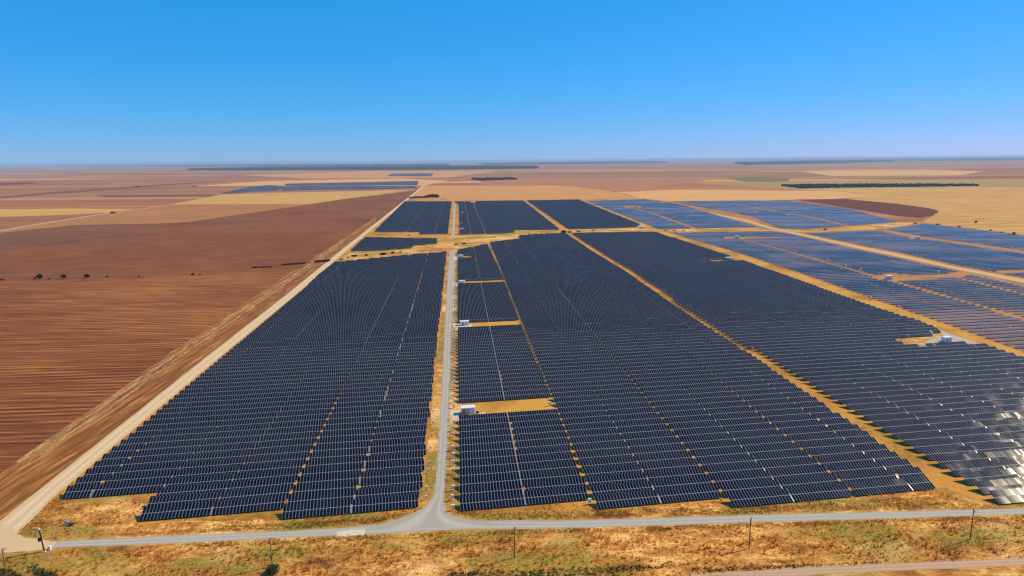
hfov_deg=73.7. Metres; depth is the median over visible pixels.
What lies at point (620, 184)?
field
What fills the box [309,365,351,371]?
solar table
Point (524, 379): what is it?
solar table
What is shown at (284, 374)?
solar table
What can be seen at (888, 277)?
transformer kiosk
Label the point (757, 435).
solar table
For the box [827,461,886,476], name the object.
solar table
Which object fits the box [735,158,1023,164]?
woodland
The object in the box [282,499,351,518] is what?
solar table
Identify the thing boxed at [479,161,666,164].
woodland
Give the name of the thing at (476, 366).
solar table
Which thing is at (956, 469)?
solar table
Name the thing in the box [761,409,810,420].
solar table
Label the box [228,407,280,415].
solar table
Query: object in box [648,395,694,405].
solar table
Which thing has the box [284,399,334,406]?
solar table
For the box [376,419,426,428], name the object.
solar table
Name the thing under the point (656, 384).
solar table
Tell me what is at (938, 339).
gravel pad
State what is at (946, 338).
transformer kiosk
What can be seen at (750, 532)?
utility pole
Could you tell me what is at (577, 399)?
solar table
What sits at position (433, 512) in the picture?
gravel road
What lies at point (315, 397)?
solar table
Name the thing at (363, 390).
solar table
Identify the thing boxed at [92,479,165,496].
solar table
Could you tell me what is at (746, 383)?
solar table
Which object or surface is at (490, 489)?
solar table
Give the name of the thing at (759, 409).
solar table
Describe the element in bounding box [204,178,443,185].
field
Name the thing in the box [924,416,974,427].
solar table
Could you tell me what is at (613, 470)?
solar table
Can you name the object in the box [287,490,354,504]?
solar table
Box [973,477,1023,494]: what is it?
solar table
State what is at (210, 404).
solar table
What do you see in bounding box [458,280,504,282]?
verge
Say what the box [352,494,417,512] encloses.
solar table
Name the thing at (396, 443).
solar table
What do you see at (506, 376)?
solar table
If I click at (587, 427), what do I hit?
solar table
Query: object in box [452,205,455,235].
gravel road
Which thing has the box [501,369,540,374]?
solar table
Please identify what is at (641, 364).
solar table
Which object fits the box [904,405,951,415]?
solar table
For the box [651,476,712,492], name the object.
solar table
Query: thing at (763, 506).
dry grass
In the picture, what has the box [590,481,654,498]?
solar table
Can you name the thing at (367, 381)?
solar table
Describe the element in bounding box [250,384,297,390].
solar table
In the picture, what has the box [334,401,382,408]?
solar table
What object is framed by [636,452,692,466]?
solar table
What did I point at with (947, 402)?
solar table
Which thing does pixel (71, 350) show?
field
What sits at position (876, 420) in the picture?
solar table
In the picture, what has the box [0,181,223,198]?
field
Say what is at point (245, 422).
solar table
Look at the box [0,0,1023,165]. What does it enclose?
sky
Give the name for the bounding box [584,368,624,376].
solar table
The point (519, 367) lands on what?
solar table
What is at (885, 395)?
solar table
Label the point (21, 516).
dirt road
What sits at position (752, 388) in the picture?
solar table
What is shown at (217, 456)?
solar table
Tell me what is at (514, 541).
utility pole
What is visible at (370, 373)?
solar table
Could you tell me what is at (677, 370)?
solar table
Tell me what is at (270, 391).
solar table
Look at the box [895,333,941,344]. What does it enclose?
gravel pad
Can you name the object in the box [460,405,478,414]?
transformer kiosk
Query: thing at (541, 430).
solar table
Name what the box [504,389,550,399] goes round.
solar table
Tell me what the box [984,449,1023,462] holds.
solar table
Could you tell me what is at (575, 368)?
solar table
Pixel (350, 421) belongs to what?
solar table
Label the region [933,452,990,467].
solar table
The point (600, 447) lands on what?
solar table
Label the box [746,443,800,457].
solar table
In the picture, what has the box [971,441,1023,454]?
solar table
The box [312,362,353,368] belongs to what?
solar table
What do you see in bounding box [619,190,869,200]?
field
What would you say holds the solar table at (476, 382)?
on the soil at (936, 474)
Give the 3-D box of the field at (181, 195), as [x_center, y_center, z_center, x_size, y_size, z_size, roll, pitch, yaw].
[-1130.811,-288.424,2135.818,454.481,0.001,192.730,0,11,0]
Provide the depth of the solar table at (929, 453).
232.46 m
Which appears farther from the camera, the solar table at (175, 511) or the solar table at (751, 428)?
the solar table at (751, 428)
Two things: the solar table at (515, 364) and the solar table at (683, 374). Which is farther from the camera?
the solar table at (515, 364)
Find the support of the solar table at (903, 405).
on the soil at (936, 474)
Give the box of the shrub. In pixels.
[263,563,279,574]
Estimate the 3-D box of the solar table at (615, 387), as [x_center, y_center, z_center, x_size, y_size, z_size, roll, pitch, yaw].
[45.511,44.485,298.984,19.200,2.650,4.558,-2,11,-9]
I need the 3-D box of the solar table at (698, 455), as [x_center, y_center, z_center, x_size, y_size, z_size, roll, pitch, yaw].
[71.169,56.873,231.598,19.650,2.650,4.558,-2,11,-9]
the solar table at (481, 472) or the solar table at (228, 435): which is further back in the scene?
the solar table at (228, 435)
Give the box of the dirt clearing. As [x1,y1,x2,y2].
[461,397,554,413]
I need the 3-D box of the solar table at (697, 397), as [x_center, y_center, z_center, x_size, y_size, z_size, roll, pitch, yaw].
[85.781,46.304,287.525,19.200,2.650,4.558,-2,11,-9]
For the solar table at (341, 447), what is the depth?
239.32 m
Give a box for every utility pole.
[1,548,6,575]
[269,538,272,563]
[514,527,515,557]
[748,517,751,548]
[969,508,975,539]
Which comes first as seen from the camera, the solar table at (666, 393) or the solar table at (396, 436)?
the solar table at (396, 436)
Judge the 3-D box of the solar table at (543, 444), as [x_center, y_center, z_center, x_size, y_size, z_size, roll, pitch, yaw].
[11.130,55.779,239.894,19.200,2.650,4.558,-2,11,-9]
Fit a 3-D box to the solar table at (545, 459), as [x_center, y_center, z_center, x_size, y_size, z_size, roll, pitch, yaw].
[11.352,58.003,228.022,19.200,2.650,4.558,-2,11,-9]
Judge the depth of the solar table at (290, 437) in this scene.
247.90 m
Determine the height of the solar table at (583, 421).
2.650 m
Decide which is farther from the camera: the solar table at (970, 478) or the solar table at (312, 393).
the solar table at (312, 393)
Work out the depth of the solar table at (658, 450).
234.84 m
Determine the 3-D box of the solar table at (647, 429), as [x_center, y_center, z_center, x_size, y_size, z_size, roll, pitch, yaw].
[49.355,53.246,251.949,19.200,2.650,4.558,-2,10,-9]
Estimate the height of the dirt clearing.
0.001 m
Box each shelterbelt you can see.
[471,177,516,180]
[781,183,978,187]
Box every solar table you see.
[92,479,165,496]
[104,470,173,482]
[113,462,180,474]
[123,455,187,465]
[131,447,194,458]
[139,440,200,450]
[139,501,212,520]
[147,434,206,443]
[147,492,220,505]
[154,428,212,437]
[156,482,227,496]
[161,422,217,430]
[165,474,232,486]
[167,416,222,424]
[172,465,238,477]
[174,410,228,418]
[180,405,232,412]
[180,458,244,469]
[186,400,237,408]
[187,450,249,461]
[191,395,241,403]
[194,443,254,453]
[197,391,245,397]
[200,436,259,446]
[202,386,250,392]
[206,430,264,439]
[207,382,253,388]
[212,378,257,383]
[212,424,268,433]
[212,495,284,514]
[216,374,261,379]
[218,418,272,426]
[220,486,290,500]
[223,412,277,421]
[226,477,294,490]
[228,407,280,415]
[233,402,283,410]
[233,469,298,481]
[237,397,287,404]
[239,461,302,472]
[242,393,291,399]
[244,453,306,464]
[246,388,294,395]
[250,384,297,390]
[250,446,310,456]
[254,379,300,386]
[255,439,313,449]
[258,375,303,382]
[260,433,317,442]
[262,371,306,377]
[264,426,320,435]
[265,368,308,373]
[269,420,323,429]
[273,415,326,423]
[277,409,329,417]
[281,404,331,412]
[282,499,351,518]
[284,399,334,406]
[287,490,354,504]
[288,394,336,401]
[291,390,338,396]
[292,481,357,494]
[295,385,341,392]
[297,472,360,484]
[298,381,343,388]
[301,377,345,383]
[301,464,362,476]
[304,373,347,379]
[305,456,365,467]
[306,369,349,375]
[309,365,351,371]
[309,449,367,459]
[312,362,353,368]
[313,442,369,452]
[316,435,371,445]
[319,429,373,438]
[323,423,375,431]
[326,417,375,425]
[329,411,379,419]
[331,406,380,414]
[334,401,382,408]
[336,396,383,403]
[339,391,385,398]
[341,387,386,394]
[344,383,387,389]
[346,378,388,385]
[348,374,390,381]
[350,371,390,376]
[352,367,392,373]
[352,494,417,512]
[355,484,419,498]
[361,467,420,479]
[361,475,422,488]
[366,452,422,462]
[366,459,424,471]
[370,438,424,447]
[370,444,425,455]
[372,431,425,441]
[374,425,425,434]
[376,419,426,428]
[378,413,427,422]
[381,403,428,413]
[381,408,429,416]
[383,398,429,405]
[386,393,431,400]
[387,389,431,395]
[388,380,430,389]
[389,384,432,391]
[391,372,431,377]
[391,376,433,382]
[393,365,432,372]
[393,368,433,374]
[394,361,433,367]
[458,360,497,366]
[458,363,498,369]
[458,367,499,373]
[458,371,500,377]
[458,375,501,381]
[458,379,501,385]
[458,383,502,390]
[458,387,503,394]
[458,392,504,402]
[458,412,508,420]
[458,418,510,426]
[458,424,511,433]
[459,430,513,439]
[459,436,514,446]
[459,443,515,453]
[459,450,516,461]
[459,458,518,469]
[459,465,520,477]
[459,474,522,486]
[459,482,523,496]
[459,492,525,510]
[498,361,536,369]
[500,365,538,370]
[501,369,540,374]
[502,372,542,379]
[502,381,543,390]
[503,376,544,383]
[504,385,547,391]
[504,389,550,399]
[508,409,557,420]
[511,414,559,422]
[512,420,562,428]
[513,426,564,435]
[515,432,567,442]
[515,446,570,456]
[516,439,571,449]
[517,453,573,464]
[518,461,576,472]
[520,469,580,485]
[524,477,586,490]
[524,486,588,504]
[539,359,576,366]
[540,363,578,368]
[542,366,581,374]
[543,370,583,378]
[545,374,585,381]
[547,378,588,386]
[549,382,590,391]
[550,386,593,396]
[552,391,597,401]
[554,396,600,406]
[556,401,603,411]
[558,406,606,415]
[561,411,609,422]
[563,416,613,428]
[566,422,617,435]
[568,429,620,440]
[571,435,625,447]
[574,442,629,455]
[576,449,633,462]
[579,361,617,368]
[580,456,638,471]
[581,364,620,371]
[583,464,643,479]
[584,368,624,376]
[586,372,627,380]
[586,472,648,488]
[589,376,629,384]
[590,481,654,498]
[591,380,633,389]
[594,384,636,393]
[594,490,661,508]
[597,388,640,398]
[599,393,643,403]
[602,398,647,408]
[605,403,651,413]
[609,408,656,419]
[612,413,660,425]
[615,419,665,431]
[619,425,670,437]
[621,362,660,370]
[623,431,675,444]
[624,365,663,373]
[627,369,667,377]
[627,438,681,451]
[630,373,671,381]
[631,445,686,458]
[634,377,675,386]
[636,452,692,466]
[638,381,680,390]
[641,385,683,395]
[641,459,699,474]
[645,390,689,400]
[646,467,705,483]
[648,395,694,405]
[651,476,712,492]
[652,400,699,410]
[657,405,704,416]
[657,485,721,502]
[661,410,710,421]
[663,363,701,371]
[666,416,716,427]
[667,367,706,375]
[671,371,710,379]
[671,421,721,433]
[675,375,715,383]
[676,427,728,440]
[679,378,720,388]
[681,434,734,447]
[683,383,725,392]
[686,440,741,454]
[688,387,731,397]
[693,392,736,402]
[693,447,749,462]
[698,397,742,407]
[699,455,757,470]
[703,401,748,412]
[705,462,764,478]
[708,407,754,418]
[711,368,750,377]
[712,471,773,487]
[713,412,761,423]
[716,372,755,381]
[719,418,768,430]
[719,479,782,496]
[721,376,761,385]
[725,424,776,436]
[726,380,768,389]
[727,488,794,506]
[731,385,773,394]
[732,430,784,443]
[737,389,781,399]
[739,436,792,450]
[743,394,788,404]
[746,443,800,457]
[748,399,795,409]
[753,451,809,465]
[755,404,802,414]
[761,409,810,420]
[761,458,818,473]
[768,415,817,426]
[769,466,829,482]
[776,420,826,432]
[778,474,838,491]
[783,426,835,439]
[787,483,852,500]
[791,433,844,445]
[799,439,853,453]
[807,446,864,460]
[813,379,855,389]
[817,453,874,468]
[820,384,863,393]
[827,388,871,398]
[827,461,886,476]
[835,393,879,403]
[837,469,898,485]
[843,398,888,408]
[847,478,913,495]
[851,403,897,413]
[860,408,908,419]
[868,386,910,395]
[869,414,918,425]
[877,390,921,400]
[878,419,928,431]
[886,395,930,405]
[888,425,940,438]
[895,400,941,410]
[898,432,952,444]
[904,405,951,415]
[909,438,963,452]
[914,410,962,421]
[921,445,977,459]
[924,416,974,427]
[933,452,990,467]
[935,422,986,434]
[937,397,983,407]
[945,460,1005,475]
[946,428,999,440]
[948,402,994,412]
[958,407,1006,418]
[958,434,1012,447]
[959,468,1020,484]
[970,412,1019,424]
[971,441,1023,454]
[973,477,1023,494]
[982,418,1023,430]
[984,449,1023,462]
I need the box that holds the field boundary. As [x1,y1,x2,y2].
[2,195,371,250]
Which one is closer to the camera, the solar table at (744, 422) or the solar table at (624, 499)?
the solar table at (624, 499)
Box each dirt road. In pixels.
[0,185,424,532]
[0,524,55,552]
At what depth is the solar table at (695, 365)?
329.38 m
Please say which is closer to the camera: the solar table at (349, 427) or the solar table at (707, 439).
the solar table at (707, 439)
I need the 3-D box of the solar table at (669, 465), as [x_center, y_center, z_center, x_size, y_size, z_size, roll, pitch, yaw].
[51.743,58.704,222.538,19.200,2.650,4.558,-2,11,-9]
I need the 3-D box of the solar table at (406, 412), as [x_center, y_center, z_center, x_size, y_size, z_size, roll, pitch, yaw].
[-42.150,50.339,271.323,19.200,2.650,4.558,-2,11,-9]
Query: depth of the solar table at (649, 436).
246.65 m
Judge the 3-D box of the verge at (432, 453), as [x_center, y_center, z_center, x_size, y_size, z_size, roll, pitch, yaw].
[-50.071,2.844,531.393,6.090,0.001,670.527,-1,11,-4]
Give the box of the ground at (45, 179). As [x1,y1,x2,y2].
[0,158,1023,229]
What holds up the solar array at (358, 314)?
on the soil at (936, 474)
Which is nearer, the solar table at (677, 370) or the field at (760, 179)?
the solar table at (677, 370)
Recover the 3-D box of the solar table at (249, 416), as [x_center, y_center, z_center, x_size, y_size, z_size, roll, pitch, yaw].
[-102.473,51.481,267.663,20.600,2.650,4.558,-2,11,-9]
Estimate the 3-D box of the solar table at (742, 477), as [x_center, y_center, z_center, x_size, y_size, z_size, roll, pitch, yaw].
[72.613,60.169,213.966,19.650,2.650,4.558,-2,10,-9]
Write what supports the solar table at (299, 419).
on the soil at (936, 474)
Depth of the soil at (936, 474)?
255.14 m
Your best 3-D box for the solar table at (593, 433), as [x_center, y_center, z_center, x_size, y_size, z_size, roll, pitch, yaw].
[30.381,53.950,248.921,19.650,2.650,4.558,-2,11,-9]
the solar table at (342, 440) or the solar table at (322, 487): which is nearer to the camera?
the solar table at (322, 487)
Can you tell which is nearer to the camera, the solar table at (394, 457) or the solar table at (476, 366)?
the solar table at (394, 457)
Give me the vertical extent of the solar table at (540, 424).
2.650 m
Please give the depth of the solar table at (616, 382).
305.54 m
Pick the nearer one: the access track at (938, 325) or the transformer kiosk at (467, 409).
the transformer kiosk at (467, 409)
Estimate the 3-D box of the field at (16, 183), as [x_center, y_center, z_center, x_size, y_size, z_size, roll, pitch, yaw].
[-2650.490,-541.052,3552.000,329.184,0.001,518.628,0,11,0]
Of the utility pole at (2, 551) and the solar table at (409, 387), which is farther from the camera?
the solar table at (409, 387)
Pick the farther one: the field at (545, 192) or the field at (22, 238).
the field at (545, 192)
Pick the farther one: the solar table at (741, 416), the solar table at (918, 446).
the solar table at (741, 416)
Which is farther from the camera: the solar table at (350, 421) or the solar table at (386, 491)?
the solar table at (350, 421)
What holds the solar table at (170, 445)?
on the soil at (936, 474)
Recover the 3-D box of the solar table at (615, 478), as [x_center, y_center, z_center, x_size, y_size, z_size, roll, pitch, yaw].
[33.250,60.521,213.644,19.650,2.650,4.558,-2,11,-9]
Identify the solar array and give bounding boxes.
[62,232,1023,503]
[220,181,417,193]
[351,199,639,250]
[388,173,432,175]
[590,199,1023,350]
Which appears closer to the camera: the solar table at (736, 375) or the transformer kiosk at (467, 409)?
the transformer kiosk at (467, 409)
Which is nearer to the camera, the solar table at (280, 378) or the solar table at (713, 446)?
the solar table at (713, 446)
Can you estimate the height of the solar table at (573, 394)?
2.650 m
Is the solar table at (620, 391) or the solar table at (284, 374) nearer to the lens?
the solar table at (620, 391)
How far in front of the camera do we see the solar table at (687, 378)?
311.82 m
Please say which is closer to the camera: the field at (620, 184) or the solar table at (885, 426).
the solar table at (885, 426)
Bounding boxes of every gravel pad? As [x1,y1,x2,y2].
[336,529,364,536]
[450,410,484,421]
[452,322,472,329]
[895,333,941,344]
[920,331,975,344]
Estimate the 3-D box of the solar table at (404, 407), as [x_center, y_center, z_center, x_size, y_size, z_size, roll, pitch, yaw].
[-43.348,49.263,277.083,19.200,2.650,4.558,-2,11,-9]
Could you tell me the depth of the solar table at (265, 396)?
291.84 m
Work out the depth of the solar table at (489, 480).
213.67 m
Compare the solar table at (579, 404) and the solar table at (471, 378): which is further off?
the solar table at (471, 378)
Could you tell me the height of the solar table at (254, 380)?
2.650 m
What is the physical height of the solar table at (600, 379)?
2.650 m
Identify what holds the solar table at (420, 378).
on the soil at (936, 474)
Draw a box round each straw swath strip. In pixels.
[16,242,339,461]
[29,242,343,461]
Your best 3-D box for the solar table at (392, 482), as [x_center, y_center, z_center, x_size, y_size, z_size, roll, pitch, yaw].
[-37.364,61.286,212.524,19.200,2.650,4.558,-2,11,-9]
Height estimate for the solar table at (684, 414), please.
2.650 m
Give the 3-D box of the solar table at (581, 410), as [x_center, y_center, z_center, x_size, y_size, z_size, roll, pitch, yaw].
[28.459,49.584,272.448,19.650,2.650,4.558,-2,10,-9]
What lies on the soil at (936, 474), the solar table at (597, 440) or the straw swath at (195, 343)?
the solar table at (597, 440)
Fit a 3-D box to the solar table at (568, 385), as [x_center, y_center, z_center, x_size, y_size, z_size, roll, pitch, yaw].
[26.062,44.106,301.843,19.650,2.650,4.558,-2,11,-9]
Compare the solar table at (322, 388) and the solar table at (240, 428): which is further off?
the solar table at (322, 388)
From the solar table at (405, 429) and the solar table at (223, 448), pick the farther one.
the solar table at (405, 429)
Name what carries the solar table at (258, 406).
on the soil at (936, 474)
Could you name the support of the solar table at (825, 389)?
on the soil at (936, 474)
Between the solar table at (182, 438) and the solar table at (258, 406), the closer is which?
the solar table at (182, 438)
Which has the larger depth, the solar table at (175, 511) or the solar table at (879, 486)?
the solar table at (879, 486)
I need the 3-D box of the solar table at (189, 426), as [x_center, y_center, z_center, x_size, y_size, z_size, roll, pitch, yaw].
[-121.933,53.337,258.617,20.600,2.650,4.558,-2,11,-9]
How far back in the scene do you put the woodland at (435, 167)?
8620.00 m
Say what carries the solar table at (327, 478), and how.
on the soil at (936, 474)
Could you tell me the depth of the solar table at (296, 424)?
259.68 m
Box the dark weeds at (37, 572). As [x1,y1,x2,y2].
[0,562,57,575]
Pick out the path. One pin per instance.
(81, 217)
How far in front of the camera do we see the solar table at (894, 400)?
282.74 m
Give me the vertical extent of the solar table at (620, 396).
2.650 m
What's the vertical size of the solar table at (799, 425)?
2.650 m
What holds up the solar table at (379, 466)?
on the soil at (936, 474)
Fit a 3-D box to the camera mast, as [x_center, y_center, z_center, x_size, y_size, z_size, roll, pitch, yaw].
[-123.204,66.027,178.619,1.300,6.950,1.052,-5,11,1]
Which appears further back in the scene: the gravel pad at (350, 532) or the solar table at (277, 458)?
the solar table at (277, 458)
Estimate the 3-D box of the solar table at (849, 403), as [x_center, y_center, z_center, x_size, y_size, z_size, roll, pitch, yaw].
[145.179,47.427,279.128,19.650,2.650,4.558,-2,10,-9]
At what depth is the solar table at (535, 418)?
264.06 m
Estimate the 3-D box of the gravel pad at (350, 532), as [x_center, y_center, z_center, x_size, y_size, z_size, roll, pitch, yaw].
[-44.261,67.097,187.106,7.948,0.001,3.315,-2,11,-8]
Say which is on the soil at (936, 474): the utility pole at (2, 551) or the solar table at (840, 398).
the solar table at (840, 398)
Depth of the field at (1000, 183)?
2722.60 m
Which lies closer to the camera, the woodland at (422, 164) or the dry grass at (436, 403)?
the dry grass at (436, 403)
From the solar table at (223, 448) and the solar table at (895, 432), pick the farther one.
the solar table at (895, 432)
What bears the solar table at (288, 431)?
on the soil at (936, 474)
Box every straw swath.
[39,242,340,447]
[54,243,342,444]
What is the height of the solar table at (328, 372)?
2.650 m
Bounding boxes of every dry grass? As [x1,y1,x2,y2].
[17,497,419,538]
[22,314,273,536]
[425,323,446,496]
[443,322,459,500]
[445,489,1022,519]
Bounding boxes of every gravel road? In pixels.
[51,508,1023,547]
[359,251,509,530]
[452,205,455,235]
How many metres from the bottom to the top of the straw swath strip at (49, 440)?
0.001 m
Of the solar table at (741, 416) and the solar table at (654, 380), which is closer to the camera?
the solar table at (741, 416)
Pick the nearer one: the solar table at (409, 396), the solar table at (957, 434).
the solar table at (957, 434)
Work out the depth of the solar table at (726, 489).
208.46 m
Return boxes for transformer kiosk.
[460,320,468,325]
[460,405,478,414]
[885,275,892,279]
[940,336,952,341]
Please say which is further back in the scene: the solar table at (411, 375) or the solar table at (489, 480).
the solar table at (411, 375)
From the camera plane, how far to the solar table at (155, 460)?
229.76 m
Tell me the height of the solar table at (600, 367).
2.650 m
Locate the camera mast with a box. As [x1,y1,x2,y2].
[35,528,46,551]
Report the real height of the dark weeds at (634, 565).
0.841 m
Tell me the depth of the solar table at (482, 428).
254.94 m
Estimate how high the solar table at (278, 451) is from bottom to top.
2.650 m
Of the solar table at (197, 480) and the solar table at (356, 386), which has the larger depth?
the solar table at (356, 386)
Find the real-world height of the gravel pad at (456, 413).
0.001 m
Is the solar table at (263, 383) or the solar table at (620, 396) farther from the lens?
the solar table at (263, 383)
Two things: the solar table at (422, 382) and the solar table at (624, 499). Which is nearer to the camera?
the solar table at (624, 499)
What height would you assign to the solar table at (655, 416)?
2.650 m
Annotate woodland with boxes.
[43,163,448,165]
[186,165,538,170]
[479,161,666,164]
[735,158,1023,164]
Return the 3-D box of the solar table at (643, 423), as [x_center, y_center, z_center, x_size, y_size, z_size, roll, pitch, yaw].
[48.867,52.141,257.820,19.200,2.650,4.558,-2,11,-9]
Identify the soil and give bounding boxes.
[28,198,1023,525]
[584,200,1023,351]
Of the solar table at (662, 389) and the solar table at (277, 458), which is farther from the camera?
the solar table at (662, 389)
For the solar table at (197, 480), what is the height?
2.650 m
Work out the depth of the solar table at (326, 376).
318.62 m
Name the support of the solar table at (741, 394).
on the soil at (936, 474)
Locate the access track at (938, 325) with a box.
[582,200,1023,356]
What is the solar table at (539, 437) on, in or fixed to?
on the soil at (936, 474)
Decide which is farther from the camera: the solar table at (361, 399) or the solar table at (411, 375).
the solar table at (411, 375)
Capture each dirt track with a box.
[637,198,1023,282]
[686,558,1023,575]
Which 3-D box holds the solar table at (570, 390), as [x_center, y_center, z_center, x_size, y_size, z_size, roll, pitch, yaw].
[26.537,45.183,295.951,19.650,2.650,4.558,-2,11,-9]
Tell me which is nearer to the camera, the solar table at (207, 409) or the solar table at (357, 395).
the solar table at (207, 409)
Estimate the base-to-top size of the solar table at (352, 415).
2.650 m
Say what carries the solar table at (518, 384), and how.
on the soil at (936, 474)
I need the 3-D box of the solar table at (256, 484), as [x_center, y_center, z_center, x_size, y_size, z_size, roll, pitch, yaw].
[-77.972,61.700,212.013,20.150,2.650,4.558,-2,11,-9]
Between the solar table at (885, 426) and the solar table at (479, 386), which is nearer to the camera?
the solar table at (885, 426)
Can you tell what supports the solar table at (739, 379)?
on the soil at (936, 474)
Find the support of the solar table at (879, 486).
on the soil at (936, 474)
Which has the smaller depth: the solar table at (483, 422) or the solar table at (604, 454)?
the solar table at (604, 454)
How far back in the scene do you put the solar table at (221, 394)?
294.59 m
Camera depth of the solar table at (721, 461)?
226.16 m
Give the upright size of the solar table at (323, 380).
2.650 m
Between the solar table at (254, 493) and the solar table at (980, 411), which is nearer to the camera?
the solar table at (254, 493)
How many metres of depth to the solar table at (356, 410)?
274.63 m
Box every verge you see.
[0,488,1023,575]
[337,222,915,261]
[422,242,452,503]
[444,242,460,506]
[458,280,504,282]
[469,320,521,326]
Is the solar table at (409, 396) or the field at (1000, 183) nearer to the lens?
the solar table at (409, 396)
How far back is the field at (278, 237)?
832.76 m
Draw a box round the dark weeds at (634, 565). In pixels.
[448,561,880,575]
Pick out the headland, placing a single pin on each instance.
(23, 481)
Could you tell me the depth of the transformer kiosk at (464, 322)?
421.34 m
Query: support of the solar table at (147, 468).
on the soil at (936, 474)
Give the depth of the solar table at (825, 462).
226.41 m
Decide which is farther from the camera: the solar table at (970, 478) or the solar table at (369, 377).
the solar table at (369, 377)
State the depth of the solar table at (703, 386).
299.96 m
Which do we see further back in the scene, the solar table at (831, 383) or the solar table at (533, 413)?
the solar table at (831, 383)
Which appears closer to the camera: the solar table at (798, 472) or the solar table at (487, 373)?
the solar table at (798, 472)
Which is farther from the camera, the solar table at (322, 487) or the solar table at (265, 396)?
the solar table at (265, 396)
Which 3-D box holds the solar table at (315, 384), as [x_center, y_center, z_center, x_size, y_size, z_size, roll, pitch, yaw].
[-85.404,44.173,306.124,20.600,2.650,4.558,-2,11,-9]
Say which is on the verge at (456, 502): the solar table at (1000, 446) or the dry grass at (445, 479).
the dry grass at (445, 479)
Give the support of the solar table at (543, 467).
on the soil at (936, 474)
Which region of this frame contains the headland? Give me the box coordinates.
[0,217,375,520]
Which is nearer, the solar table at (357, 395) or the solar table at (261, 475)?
the solar table at (261, 475)
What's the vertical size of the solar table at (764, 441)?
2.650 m
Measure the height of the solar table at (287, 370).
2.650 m
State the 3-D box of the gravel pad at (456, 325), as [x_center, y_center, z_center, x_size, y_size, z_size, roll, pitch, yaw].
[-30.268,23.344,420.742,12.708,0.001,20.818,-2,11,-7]
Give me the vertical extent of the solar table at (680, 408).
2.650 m
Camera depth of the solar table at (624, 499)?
201.71 m
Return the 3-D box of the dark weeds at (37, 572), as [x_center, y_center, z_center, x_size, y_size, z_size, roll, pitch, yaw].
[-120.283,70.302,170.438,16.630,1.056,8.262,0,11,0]
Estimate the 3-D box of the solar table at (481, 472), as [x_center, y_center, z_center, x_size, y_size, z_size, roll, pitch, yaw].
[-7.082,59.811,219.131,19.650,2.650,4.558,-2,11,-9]
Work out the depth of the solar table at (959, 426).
253.20 m
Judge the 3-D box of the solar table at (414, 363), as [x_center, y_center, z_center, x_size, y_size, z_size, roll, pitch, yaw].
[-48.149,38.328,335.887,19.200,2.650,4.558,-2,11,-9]
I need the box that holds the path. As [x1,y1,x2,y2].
[0,195,218,230]
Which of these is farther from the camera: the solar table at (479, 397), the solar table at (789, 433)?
the solar table at (479, 397)
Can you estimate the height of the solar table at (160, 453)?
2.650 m
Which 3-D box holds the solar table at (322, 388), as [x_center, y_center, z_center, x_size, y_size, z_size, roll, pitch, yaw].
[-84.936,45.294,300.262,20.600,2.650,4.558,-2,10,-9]
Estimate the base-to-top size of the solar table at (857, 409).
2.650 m
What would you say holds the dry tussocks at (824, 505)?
on the verge at (205, 561)
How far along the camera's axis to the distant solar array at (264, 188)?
2697.03 m
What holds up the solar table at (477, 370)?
on the soil at (936, 474)
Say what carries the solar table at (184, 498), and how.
on the soil at (936, 474)
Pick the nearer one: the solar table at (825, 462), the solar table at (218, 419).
the solar table at (825, 462)
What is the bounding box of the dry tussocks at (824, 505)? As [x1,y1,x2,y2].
[26,491,1021,534]
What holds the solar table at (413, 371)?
on the soil at (936, 474)
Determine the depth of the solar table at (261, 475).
218.41 m
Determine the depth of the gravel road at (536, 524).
190.79 m
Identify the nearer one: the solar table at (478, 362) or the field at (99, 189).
the solar table at (478, 362)
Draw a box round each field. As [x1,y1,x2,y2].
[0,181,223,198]
[0,182,35,184]
[0,189,417,471]
[0,190,416,280]
[0,204,307,232]
[0,208,131,216]
[0,222,184,249]
[98,194,215,197]
[177,190,407,203]
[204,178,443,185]
[246,171,493,177]
[411,185,638,199]
[480,177,738,191]
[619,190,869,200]
[694,179,1023,187]
[727,177,791,181]
[788,187,1023,234]
[796,199,938,217]
[802,170,981,175]
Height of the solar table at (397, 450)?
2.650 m
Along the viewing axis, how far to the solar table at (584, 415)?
267.15 m
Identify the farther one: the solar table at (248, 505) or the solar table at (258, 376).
the solar table at (258, 376)
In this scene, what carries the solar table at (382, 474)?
on the soil at (936, 474)
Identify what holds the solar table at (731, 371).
on the soil at (936, 474)
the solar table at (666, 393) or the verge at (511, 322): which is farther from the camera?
the verge at (511, 322)
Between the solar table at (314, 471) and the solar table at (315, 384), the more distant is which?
the solar table at (315, 384)
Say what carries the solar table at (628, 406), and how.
on the soil at (936, 474)
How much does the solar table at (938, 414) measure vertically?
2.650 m
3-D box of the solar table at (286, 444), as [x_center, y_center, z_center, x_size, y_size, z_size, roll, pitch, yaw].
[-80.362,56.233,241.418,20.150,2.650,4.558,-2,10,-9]
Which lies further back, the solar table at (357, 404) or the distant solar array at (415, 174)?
the distant solar array at (415, 174)
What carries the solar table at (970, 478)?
on the soil at (936, 474)
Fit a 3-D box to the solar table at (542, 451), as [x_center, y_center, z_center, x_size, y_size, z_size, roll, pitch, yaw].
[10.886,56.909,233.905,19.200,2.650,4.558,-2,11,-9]
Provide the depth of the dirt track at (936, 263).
715.61 m
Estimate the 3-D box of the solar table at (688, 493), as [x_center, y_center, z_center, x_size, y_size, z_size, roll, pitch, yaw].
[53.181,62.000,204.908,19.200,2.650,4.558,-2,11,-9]

